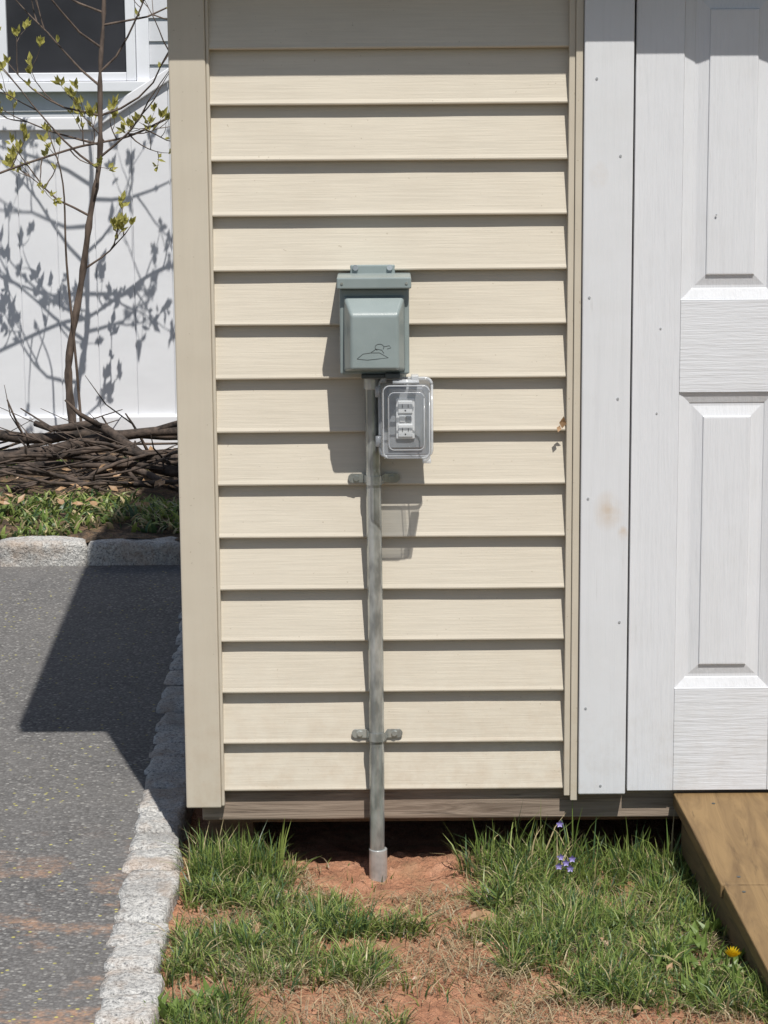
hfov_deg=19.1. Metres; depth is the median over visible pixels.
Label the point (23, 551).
granite curb
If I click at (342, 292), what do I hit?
cover door
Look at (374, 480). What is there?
metal conduit
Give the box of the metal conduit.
[348,374,406,881]
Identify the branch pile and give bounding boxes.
[0,376,178,494]
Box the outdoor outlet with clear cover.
[375,374,432,462]
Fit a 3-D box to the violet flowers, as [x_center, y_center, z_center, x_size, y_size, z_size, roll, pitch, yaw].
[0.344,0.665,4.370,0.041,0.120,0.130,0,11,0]
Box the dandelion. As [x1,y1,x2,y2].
[725,946,739,993]
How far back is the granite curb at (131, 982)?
4.30 m
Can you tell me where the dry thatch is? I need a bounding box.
[160,847,767,1023]
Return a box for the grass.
[141,802,767,1023]
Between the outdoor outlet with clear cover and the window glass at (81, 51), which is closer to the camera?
the outdoor outlet with clear cover
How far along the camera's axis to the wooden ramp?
4.18 m
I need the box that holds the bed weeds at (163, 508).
[0,445,179,538]
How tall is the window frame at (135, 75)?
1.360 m
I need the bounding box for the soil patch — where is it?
[160,808,767,1023]
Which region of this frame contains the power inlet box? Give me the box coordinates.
[336,265,410,378]
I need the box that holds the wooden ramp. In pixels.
[673,792,767,999]
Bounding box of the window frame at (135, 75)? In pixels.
[0,0,149,91]
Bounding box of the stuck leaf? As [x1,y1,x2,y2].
[557,417,566,431]
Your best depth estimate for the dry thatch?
3.89 m
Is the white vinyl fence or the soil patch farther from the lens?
the white vinyl fence
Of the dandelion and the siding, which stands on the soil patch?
the dandelion
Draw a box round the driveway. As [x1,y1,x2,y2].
[0,565,183,1023]
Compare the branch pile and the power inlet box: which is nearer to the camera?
the power inlet box
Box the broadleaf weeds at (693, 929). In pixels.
[143,917,762,1018]
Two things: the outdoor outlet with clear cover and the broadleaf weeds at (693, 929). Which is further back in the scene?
the outdoor outlet with clear cover
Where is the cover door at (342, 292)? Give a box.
[339,289,408,373]
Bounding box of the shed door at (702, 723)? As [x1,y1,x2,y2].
[626,0,767,790]
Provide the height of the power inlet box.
0.203 m
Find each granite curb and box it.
[0,536,180,566]
[94,611,193,1023]
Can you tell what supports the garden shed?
on the soil patch
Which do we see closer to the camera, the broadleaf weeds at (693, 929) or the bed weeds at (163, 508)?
the broadleaf weeds at (693, 929)
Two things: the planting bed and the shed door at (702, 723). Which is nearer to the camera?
the shed door at (702, 723)
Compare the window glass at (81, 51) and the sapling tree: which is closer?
the sapling tree
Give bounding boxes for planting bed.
[0,453,179,542]
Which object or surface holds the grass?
on the soil patch
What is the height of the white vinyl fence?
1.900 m
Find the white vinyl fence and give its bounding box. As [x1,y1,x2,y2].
[0,68,177,449]
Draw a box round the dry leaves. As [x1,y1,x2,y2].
[0,443,672,1021]
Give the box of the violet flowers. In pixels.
[555,821,575,881]
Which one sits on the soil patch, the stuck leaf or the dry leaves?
the dry leaves
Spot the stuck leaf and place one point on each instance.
(562, 422)
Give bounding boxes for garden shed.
[167,0,767,851]
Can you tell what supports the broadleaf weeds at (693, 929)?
on the soil patch
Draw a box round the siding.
[0,0,168,125]
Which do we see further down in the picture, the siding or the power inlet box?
the power inlet box
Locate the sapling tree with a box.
[0,0,170,461]
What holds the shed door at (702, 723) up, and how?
in the garden shed
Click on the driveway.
(87, 652)
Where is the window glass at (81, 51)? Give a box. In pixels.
[6,0,125,72]

